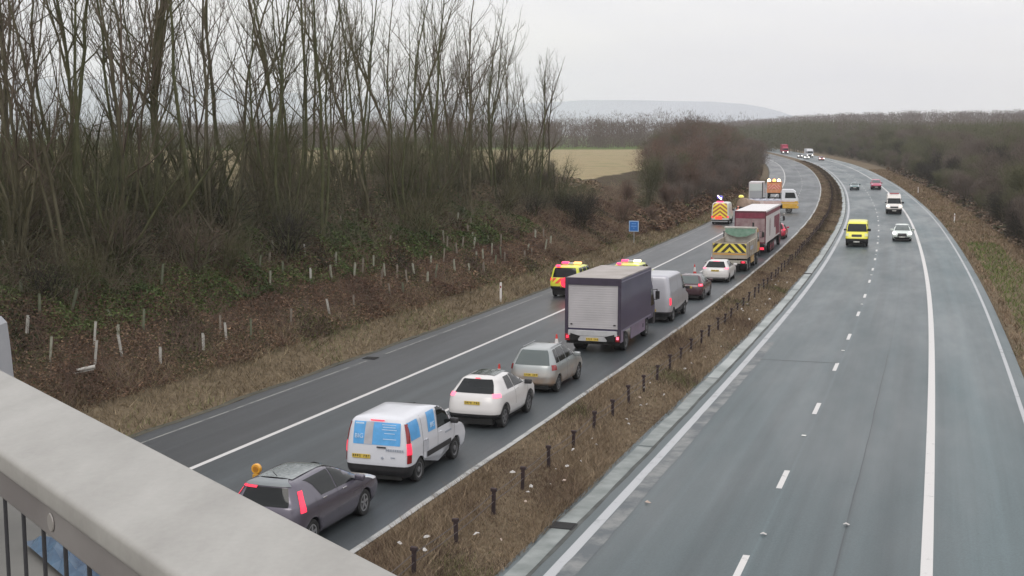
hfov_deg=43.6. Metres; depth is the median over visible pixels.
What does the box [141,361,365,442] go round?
lane marking edge
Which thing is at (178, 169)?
young tree
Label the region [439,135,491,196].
young tree
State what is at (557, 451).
barrier wire
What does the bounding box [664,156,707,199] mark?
bushy tree
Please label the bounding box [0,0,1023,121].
sky
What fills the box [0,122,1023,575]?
ground
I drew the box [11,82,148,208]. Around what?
young tree
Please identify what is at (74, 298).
tree guard
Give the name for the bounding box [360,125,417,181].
young tree
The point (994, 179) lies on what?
bushy tree
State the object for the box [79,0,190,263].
bare tree
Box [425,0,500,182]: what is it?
bare tree
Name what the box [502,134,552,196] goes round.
young tree
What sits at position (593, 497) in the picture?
drainage channel
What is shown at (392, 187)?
young tree
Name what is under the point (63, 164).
young tree
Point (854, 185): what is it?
hatchback
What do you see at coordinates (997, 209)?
bushy tree
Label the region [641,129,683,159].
bushy tree
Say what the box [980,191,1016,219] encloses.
bushy tree
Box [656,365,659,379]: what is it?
barrier post
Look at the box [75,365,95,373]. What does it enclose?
tree guard
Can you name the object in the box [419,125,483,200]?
young tree
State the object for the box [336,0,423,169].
bare tree
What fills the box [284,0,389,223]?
bare tree
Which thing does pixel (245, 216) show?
sapling stems
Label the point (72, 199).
leafless shrub
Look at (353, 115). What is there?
bare tree
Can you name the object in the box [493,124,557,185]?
young tree
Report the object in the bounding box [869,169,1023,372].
verge grass
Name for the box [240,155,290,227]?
young tree
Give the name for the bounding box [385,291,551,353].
lane marking edge
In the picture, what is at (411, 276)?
dead bramble
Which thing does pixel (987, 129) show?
roadside wood
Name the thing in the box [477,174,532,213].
leafless shrub
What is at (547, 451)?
barrier wire
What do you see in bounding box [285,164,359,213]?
leafless shrub
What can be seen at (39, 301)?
tree guard
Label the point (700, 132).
bushy tree
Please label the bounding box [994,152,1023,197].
bushy tree
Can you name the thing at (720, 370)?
drainage channel
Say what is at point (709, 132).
bushy tree
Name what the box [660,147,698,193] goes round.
bushy tree
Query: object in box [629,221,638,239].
blue sign
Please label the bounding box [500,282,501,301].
marker post
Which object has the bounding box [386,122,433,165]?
young tree
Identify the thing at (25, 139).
young tree
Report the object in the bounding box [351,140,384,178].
young tree
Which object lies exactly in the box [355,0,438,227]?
bare tree
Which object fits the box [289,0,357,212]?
bare tree
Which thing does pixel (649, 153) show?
bushy tree
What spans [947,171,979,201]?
bushy tree
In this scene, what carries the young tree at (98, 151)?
on the ground at (610, 166)
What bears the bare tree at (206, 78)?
on the ground at (610, 166)
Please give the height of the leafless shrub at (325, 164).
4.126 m
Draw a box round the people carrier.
[511,340,581,391]
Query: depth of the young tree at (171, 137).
84.83 m
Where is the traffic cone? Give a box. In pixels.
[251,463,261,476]
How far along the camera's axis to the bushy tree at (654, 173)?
151.66 m
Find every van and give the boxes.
[346,402,464,480]
[651,270,689,320]
[711,195,734,223]
[844,219,870,245]
[885,193,903,213]
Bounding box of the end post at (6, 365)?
[0,316,13,376]
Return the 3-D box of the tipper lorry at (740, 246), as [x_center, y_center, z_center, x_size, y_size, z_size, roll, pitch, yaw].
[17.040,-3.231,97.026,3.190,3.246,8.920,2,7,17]
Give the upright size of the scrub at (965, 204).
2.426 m
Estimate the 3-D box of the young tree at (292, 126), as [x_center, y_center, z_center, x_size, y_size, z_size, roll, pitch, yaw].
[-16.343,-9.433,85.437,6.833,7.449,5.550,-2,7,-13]
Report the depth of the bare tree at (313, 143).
88.30 m
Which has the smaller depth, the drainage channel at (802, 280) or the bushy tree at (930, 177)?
the drainage channel at (802, 280)
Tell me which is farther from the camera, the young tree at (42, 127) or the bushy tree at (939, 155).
the bushy tree at (939, 155)
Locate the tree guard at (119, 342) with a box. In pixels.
[117,335,122,355]
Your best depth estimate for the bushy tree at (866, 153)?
412.89 m
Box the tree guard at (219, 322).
[219,315,220,334]
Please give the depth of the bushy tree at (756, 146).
294.81 m
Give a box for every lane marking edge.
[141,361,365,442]
[190,160,784,468]
[350,153,820,552]
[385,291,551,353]
[543,151,849,575]
[773,149,934,575]
[802,153,1023,421]
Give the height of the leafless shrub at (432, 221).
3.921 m
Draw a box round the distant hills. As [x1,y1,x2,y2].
[0,79,833,136]
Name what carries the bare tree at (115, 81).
on the ground at (610, 166)
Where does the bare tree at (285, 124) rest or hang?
on the ground at (610, 166)
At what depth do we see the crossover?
40.74 m
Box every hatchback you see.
[238,462,377,534]
[682,273,712,299]
[703,259,736,281]
[781,223,788,238]
[849,182,860,189]
[890,224,913,240]
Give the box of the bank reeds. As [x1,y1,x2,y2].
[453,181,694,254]
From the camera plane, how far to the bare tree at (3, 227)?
54.49 m
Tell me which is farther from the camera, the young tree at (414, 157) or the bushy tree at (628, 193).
the bushy tree at (628, 193)
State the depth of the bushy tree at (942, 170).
234.85 m
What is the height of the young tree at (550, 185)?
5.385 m
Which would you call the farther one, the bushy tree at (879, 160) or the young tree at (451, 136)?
the bushy tree at (879, 160)
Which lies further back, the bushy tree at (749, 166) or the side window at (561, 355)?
the bushy tree at (749, 166)
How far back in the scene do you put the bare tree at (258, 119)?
79.18 m
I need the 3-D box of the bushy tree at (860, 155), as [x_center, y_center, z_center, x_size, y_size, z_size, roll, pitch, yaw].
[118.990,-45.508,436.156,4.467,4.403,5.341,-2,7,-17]
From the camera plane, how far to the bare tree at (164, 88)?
71.58 m
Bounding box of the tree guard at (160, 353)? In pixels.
[159,347,161,362]
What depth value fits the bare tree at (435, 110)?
93.14 m
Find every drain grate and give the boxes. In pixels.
[362,356,378,359]
[548,521,577,529]
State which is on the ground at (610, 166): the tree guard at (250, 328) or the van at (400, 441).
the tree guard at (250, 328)
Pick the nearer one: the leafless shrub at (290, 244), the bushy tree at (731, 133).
the leafless shrub at (290, 244)
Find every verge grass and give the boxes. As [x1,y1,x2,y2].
[21,179,766,436]
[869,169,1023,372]
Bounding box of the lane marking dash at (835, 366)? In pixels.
[832,363,838,370]
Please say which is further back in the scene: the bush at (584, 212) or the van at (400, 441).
the bush at (584, 212)
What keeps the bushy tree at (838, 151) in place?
on the ground at (610, 166)
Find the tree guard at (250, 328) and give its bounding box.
[250,318,251,339]
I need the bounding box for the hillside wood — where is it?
[711,108,1023,150]
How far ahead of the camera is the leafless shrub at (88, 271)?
52.30 m
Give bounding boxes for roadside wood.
[865,115,1023,152]
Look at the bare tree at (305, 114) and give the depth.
80.99 m
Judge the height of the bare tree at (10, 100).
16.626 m
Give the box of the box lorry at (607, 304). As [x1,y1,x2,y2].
[565,265,659,349]
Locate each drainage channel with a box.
[503,528,568,575]
[559,446,651,522]
[639,378,717,445]
[708,349,745,377]
[736,326,766,348]
[759,300,789,325]
[767,151,843,193]
[783,289,798,299]
[793,274,810,288]
[806,255,823,272]
[819,238,833,254]
[830,214,844,237]
[841,194,845,213]
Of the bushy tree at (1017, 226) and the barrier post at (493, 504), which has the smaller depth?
the barrier post at (493, 504)
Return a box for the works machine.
[736,195,760,208]
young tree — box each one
[0,71,114,215]
[0,77,96,195]
[0,93,99,217]
[0,107,87,272]
[0,121,59,175]
[10,114,47,169]
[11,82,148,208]
[13,108,117,225]
[23,100,92,175]
[38,141,214,268]
[41,66,188,211]
[45,129,155,272]
[63,113,160,196]
[66,94,286,244]
[82,122,129,195]
[84,96,189,212]
[87,117,170,211]
[105,88,260,221]
[107,106,193,190]
[108,137,178,189]
[124,99,265,226]
[128,106,254,202]
[128,129,261,213]
[170,148,280,247]
[173,132,216,179]
[189,141,250,195]
[209,118,297,199]
[212,124,311,187]
[216,94,313,185]
[217,101,317,182]
[229,142,312,208]
[233,129,294,183]
[234,128,295,194]
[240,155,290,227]
[251,137,334,226]
[253,121,309,183]
[273,132,318,187]
[283,143,344,218]
[291,125,360,172]
[308,136,381,189]
[312,135,374,176]
[317,132,361,194]
[340,116,420,179]
[342,167,389,215]
[351,136,390,180]
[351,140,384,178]
[356,134,437,202]
[359,140,434,212]
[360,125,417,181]
[366,121,429,166]
[368,125,424,153]
[369,145,410,182]
[382,134,423,179]
[385,131,451,218]
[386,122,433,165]
[391,136,438,183]
[396,150,473,203]
[418,122,477,185]
[419,125,453,170]
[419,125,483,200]
[425,141,483,176]
[427,154,465,199]
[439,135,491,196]
[444,143,500,173]
[445,147,487,187]
[472,129,510,180]
[472,135,554,184]
[479,148,517,188]
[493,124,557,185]
[493,142,543,190]
[496,149,568,205]
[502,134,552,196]
[510,141,552,190]
[534,150,580,200]
[543,158,582,201]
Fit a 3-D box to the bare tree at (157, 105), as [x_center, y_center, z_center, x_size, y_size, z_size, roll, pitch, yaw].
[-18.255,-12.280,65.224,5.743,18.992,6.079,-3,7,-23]
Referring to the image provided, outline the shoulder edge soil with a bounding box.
[129,164,769,437]
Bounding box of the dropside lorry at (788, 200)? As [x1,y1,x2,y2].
[752,189,798,212]
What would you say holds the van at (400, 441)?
on the queue carriageway at (322, 438)
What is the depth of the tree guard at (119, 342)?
47.20 m
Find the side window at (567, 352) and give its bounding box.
[549,342,573,357]
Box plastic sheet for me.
[27,536,99,575]
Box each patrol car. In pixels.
[550,261,589,295]
[616,259,647,265]
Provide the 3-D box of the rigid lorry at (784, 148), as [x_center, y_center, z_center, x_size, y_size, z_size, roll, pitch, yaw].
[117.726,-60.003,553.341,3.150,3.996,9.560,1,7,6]
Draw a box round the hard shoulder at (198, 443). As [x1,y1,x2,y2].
[132,159,784,467]
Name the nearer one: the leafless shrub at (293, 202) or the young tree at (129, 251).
the young tree at (129, 251)
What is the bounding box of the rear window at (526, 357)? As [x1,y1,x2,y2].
[515,349,549,365]
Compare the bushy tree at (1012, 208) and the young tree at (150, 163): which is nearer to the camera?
the young tree at (150, 163)
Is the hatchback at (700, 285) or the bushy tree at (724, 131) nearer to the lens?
the hatchback at (700, 285)
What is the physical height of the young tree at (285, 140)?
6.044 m
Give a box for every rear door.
[736,218,749,226]
[750,219,764,241]
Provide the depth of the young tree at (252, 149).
90.62 m
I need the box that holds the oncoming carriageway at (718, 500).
[495,149,928,575]
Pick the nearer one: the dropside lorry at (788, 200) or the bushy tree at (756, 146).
the dropside lorry at (788, 200)
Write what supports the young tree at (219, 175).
on the ground at (610, 166)
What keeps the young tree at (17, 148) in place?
on the ground at (610, 166)
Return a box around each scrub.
[625,167,762,232]
[886,166,1023,253]
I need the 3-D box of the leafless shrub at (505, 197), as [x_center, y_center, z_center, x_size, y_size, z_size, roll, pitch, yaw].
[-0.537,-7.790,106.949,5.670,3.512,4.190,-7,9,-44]
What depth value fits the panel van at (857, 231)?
116.45 m
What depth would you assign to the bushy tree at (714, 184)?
188.05 m
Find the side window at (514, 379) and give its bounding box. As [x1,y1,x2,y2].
[508,372,523,385]
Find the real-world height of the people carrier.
1.638 m
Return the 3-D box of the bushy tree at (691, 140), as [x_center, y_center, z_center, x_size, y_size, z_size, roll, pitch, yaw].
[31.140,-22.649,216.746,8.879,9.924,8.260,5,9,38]
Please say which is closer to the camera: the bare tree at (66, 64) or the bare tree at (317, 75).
the bare tree at (66, 64)
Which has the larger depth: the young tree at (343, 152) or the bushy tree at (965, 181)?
the bushy tree at (965, 181)
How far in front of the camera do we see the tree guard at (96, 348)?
45.59 m
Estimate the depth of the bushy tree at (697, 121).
308.25 m
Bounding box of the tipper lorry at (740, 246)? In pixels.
[712,222,763,270]
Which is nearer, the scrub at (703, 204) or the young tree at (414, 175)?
the young tree at (414, 175)
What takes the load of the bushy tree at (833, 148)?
on the ground at (610, 166)
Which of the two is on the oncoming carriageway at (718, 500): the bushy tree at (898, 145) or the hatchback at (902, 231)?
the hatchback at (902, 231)
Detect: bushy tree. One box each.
[526,168,561,191]
[538,159,571,187]
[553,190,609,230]
[555,177,603,213]
[605,198,640,223]
[618,178,637,201]
[628,144,674,190]
[629,145,669,206]
[632,137,671,176]
[634,196,650,208]
[638,135,657,155]
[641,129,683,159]
[641,205,661,221]
[646,135,671,151]
[648,126,681,149]
[654,181,684,210]
[655,149,687,197]
[660,123,689,145]
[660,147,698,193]
[662,120,714,149]
[662,124,716,157]
[662,138,710,181]
[663,182,679,200]
[664,141,712,183]
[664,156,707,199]
[666,130,719,171]
[673,116,698,132]
[675,178,696,203]
[676,113,711,129]
[678,118,740,168]
[679,128,715,163]
[686,155,715,199]
[694,122,716,142]
[700,121,740,148]
[703,167,719,195]
[706,172,728,200]
[709,120,745,144]
[719,146,768,187]
[727,147,765,177]
[728,160,747,188]
[743,138,763,167]
[749,138,770,173]
[811,142,819,151]
[829,144,836,154]
[833,146,842,155]
[856,150,863,159]
[860,147,876,161]
[872,152,884,165]
[874,123,899,149]
[892,140,907,155]
[909,155,928,177]
[910,156,921,173]
[915,161,933,178]
[925,151,947,170]
[926,167,943,183]
[928,132,967,167]
[929,142,949,162]
[935,164,962,187]
[937,147,965,168]
[939,151,961,173]
[940,165,966,190]
[941,169,959,188]
[942,141,984,169]
[943,151,962,171]
[945,146,987,172]
[945,168,964,194]
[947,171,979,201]
[979,158,1023,197]
[979,182,1007,215]
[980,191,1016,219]
[982,185,1014,221]
[986,138,1013,164]
[992,158,1022,188]
[993,161,1023,196]
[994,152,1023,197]
[995,179,1023,219]
[995,195,1023,236]
[998,198,1023,237]
[1003,220,1023,242]
[1014,204,1023,241]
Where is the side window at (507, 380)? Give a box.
[503,375,512,388]
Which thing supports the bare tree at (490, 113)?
on the ground at (610, 166)
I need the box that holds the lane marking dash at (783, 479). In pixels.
[776,470,789,488]
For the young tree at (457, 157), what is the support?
on the ground at (610, 166)
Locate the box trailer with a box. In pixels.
[749,181,764,198]
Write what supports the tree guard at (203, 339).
on the ground at (610, 166)
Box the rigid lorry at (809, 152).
[804,149,813,156]
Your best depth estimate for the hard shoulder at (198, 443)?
49.45 m
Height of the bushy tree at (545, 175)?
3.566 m
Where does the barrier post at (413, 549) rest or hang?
on the ground at (610, 166)
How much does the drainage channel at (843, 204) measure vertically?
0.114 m
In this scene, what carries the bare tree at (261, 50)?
on the ground at (610, 166)
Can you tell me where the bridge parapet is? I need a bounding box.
[0,370,396,575]
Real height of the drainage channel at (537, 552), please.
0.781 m
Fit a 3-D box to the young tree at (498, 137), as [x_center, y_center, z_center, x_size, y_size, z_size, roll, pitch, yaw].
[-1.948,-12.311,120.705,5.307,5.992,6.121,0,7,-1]
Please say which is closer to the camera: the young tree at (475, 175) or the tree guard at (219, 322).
the tree guard at (219, 322)
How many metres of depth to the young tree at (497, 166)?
117.50 m
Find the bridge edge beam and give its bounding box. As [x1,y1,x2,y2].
[0,496,62,575]
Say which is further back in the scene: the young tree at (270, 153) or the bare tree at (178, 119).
the young tree at (270, 153)
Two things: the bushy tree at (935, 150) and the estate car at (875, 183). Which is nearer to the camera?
the estate car at (875, 183)
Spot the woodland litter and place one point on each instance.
(590, 181)
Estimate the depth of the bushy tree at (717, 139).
230.85 m
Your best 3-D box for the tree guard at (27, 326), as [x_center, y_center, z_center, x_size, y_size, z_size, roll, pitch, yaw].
[-17.434,1.375,46.057,0.124,0.797,0.103,4,10,-22]
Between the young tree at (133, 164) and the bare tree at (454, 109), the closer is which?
the young tree at (133, 164)
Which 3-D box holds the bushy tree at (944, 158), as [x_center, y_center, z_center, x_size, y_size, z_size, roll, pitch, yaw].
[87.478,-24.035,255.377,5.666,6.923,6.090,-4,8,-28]
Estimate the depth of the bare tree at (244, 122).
74.52 m
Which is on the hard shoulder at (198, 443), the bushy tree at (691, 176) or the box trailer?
the box trailer
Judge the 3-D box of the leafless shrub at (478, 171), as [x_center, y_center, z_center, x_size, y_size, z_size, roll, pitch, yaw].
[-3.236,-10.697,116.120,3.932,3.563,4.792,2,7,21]
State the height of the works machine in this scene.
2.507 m
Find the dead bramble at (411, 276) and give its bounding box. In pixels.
[0,196,681,410]
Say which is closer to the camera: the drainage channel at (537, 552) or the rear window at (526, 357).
the drainage channel at (537, 552)
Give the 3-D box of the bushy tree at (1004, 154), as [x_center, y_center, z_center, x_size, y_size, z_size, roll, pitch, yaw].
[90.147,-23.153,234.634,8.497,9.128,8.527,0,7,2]
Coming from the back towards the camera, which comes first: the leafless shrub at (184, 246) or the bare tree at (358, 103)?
the bare tree at (358, 103)
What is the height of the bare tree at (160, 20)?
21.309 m
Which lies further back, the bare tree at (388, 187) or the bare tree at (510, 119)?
the bare tree at (510, 119)
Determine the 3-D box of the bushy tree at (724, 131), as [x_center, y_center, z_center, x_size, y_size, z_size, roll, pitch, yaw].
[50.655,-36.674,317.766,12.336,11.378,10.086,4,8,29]
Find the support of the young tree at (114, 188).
on the ground at (610, 166)
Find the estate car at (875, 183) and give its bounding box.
[870,179,881,188]
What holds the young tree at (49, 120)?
on the ground at (610, 166)
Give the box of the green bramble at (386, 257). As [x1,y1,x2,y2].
[0,177,541,352]
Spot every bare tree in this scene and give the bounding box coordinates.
[0,0,37,228]
[0,0,50,212]
[0,0,74,217]
[0,0,89,276]
[0,0,98,237]
[0,22,80,243]
[21,0,128,197]
[29,0,92,244]
[58,0,206,201]
[70,0,206,219]
[77,0,196,228]
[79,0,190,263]
[97,0,190,217]
[109,0,203,139]
[113,0,195,245]
[141,0,256,196]
[160,0,250,194]
[177,0,238,233]
[188,0,312,212]
[199,0,302,233]
[208,0,295,185]
[228,0,323,194]
[239,0,346,215]
[246,0,303,183]
[251,0,351,190]
[254,0,368,235]
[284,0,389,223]
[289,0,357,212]
[295,0,343,184]
[298,0,386,193]
[316,0,371,187]
[330,0,411,195]
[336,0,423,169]
[337,0,408,184]
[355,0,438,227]
[360,0,429,207]
[374,0,464,198]
[374,1,450,142]
[384,0,491,195]
[406,21,470,142]
[407,41,465,160]
[411,0,447,178]
[415,0,470,204]
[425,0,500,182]
[432,0,513,212]
[438,46,466,178]
[444,26,497,195]
[448,15,494,181]
[455,54,495,177]
[460,0,528,186]
[466,11,524,198]
[473,50,500,152]
[491,41,531,191]
[493,53,520,189]
[495,43,518,168]
[503,57,547,179]
[520,52,567,184]
[523,68,566,200]
[525,47,567,202]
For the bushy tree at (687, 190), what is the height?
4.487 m
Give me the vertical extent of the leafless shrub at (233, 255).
3.097 m
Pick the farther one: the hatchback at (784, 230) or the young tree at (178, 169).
the hatchback at (784, 230)
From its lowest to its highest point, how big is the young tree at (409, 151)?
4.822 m
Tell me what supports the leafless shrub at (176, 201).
on the ground at (610, 166)
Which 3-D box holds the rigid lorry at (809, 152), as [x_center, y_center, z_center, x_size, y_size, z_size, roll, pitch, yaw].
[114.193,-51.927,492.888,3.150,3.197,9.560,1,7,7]
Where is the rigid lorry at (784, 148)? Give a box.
[780,144,788,153]
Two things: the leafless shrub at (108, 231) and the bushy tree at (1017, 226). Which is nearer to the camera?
the leafless shrub at (108, 231)
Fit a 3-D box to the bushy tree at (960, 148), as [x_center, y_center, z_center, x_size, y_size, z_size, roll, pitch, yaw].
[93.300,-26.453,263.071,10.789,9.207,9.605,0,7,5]
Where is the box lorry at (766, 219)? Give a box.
[734,204,784,251]
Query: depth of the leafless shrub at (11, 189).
55.91 m
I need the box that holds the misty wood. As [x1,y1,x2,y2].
[275,106,757,144]
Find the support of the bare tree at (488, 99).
on the ground at (610, 166)
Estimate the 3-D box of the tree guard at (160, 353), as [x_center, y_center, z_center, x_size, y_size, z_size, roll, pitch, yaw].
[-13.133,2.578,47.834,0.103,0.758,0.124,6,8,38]
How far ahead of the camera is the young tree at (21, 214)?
52.39 m
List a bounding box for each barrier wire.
[391,218,823,572]
[399,222,822,575]
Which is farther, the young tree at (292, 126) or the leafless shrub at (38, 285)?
the young tree at (292, 126)
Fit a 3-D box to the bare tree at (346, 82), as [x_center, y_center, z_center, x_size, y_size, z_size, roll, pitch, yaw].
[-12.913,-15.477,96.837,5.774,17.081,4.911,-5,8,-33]
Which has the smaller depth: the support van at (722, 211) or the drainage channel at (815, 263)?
the drainage channel at (815, 263)
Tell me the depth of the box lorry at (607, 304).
55.90 m
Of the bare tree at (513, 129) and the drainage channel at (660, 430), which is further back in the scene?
the bare tree at (513, 129)
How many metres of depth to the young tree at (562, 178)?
124.58 m
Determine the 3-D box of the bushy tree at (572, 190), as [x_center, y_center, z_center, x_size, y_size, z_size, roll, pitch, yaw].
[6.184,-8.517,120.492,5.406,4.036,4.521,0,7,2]
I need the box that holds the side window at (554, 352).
[552,349,558,362]
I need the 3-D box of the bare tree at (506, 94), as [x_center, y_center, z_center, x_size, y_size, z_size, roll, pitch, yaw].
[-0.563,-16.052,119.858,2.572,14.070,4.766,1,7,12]
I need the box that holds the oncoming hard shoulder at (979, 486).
[775,149,1023,575]
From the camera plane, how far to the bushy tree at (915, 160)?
294.37 m
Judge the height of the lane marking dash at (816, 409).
0.028 m
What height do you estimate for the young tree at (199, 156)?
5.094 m
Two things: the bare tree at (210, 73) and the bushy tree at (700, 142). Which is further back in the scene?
the bushy tree at (700, 142)
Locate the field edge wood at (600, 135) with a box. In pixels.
[50,116,743,148]
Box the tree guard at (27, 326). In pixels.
[25,315,29,332]
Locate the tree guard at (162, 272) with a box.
[161,264,163,283]
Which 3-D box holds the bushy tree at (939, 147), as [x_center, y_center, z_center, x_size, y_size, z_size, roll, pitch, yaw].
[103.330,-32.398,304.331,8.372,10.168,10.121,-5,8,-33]
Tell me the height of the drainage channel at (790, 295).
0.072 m
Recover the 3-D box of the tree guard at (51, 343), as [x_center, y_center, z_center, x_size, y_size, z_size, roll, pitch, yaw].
[-16.051,2.242,44.554,0.103,1.109,0.124,3,6,-28]
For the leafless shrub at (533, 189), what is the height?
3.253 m
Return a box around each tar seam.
[762,359,831,362]
[833,354,887,575]
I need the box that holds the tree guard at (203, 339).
[201,333,204,349]
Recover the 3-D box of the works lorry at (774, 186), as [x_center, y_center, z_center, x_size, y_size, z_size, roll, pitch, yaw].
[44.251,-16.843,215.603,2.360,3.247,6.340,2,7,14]
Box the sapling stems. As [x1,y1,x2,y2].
[0,150,594,311]
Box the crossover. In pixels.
[449,369,533,426]
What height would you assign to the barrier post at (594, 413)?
0.842 m
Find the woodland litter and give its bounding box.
[0,176,608,267]
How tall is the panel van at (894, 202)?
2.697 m
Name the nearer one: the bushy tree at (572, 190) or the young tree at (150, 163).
the young tree at (150, 163)
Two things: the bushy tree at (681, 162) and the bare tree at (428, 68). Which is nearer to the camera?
the bare tree at (428, 68)
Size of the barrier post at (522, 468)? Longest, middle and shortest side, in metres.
0.785 x 0.150 x 0.092 m
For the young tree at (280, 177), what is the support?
on the ground at (610, 166)
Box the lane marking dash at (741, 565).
[733,555,749,575]
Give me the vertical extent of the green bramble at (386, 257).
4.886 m
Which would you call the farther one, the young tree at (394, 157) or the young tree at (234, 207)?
the young tree at (394, 157)
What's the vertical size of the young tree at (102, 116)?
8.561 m
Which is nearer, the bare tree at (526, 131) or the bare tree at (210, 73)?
the bare tree at (210, 73)
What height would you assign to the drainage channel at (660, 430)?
0.174 m
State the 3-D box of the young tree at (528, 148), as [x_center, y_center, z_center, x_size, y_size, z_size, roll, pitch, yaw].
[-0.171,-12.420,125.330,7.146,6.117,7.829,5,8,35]
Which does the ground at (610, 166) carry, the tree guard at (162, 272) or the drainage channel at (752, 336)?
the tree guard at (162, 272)
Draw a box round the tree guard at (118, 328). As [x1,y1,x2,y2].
[116,324,119,334]
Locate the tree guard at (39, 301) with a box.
[38,294,40,317]
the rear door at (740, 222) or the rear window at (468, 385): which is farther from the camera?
the rear door at (740, 222)
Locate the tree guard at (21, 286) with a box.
[19,281,22,297]
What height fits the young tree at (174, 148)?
7.074 m
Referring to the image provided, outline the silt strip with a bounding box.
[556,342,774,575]
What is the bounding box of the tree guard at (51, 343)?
[49,337,52,361]
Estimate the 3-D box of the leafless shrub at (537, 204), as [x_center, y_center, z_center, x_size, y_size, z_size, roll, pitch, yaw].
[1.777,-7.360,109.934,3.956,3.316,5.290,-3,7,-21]
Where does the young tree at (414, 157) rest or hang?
on the ground at (610, 166)
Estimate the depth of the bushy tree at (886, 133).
463.85 m
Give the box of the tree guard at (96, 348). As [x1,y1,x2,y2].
[94,340,97,364]
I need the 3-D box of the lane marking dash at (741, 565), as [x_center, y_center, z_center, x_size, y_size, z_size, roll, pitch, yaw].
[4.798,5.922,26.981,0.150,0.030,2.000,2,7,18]
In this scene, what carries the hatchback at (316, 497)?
on the queue carriageway at (322, 438)
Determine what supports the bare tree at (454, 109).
on the ground at (610, 166)
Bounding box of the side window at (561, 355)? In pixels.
[555,345,565,360]
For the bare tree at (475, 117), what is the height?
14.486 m
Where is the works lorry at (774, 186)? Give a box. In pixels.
[767,179,781,197]
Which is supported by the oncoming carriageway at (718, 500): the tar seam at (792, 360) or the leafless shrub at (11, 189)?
the tar seam at (792, 360)
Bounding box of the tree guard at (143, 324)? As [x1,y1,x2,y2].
[142,309,144,329]
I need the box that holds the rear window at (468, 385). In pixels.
[455,378,493,393]
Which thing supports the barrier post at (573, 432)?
on the ground at (610, 166)
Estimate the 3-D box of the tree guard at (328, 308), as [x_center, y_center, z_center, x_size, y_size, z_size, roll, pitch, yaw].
[-8.829,0.996,61.552,0.124,0.961,0.103,-5,11,19]
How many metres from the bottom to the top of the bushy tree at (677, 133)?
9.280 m
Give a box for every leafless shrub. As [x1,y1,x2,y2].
[0,132,79,239]
[0,160,38,228]
[0,240,90,307]
[41,170,100,221]
[43,193,167,273]
[45,228,138,294]
[84,149,169,223]
[91,196,173,259]
[102,161,215,244]
[142,197,267,273]
[180,163,282,229]
[209,220,261,276]
[244,191,335,262]
[255,163,346,242]
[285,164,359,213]
[291,145,356,192]
[296,154,347,183]
[388,187,459,235]
[466,154,489,183]
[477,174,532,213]
[481,155,520,186]
[481,178,535,211]
[518,191,552,215]
[519,179,548,202]
[526,186,554,208]
[546,189,574,211]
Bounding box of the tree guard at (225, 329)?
[224,322,226,339]
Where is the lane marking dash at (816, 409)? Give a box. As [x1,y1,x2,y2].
[812,403,820,413]
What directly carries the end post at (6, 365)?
attached to the bridge edge beam
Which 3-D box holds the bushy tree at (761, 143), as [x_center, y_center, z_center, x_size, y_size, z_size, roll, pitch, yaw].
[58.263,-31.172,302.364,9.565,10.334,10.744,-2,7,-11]
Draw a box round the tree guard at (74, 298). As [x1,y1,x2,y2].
[70,288,77,309]
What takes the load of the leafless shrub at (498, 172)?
on the ground at (610, 166)
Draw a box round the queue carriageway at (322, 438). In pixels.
[192,153,819,550]
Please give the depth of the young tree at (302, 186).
78.90 m
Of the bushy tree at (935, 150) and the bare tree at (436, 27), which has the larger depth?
the bushy tree at (935, 150)
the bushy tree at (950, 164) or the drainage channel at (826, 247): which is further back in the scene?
the bushy tree at (950, 164)
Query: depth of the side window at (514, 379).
42.14 m
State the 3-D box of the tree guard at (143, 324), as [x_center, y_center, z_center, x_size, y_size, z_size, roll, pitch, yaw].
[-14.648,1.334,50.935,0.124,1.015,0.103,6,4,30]
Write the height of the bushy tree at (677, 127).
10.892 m
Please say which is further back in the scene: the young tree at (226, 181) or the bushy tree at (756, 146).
the bushy tree at (756, 146)
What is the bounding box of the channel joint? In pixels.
[526,152,845,575]
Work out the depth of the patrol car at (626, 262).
79.43 m
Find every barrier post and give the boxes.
[410,546,417,575]
[452,518,458,543]
[490,487,496,514]
[520,466,525,489]
[546,445,550,467]
[571,430,576,447]
[592,411,596,431]
[610,399,614,415]
[626,385,630,403]
[642,375,645,391]
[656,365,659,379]
[668,354,671,369]
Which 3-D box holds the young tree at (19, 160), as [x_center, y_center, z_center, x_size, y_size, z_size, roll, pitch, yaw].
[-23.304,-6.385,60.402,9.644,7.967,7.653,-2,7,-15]
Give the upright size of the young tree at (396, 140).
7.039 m
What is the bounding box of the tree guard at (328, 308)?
[326,299,330,314]
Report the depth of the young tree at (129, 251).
56.25 m
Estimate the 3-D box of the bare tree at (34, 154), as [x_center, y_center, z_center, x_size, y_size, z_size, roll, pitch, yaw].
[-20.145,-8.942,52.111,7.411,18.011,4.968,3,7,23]
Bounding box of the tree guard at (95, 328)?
[93,321,96,343]
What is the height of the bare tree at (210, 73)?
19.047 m

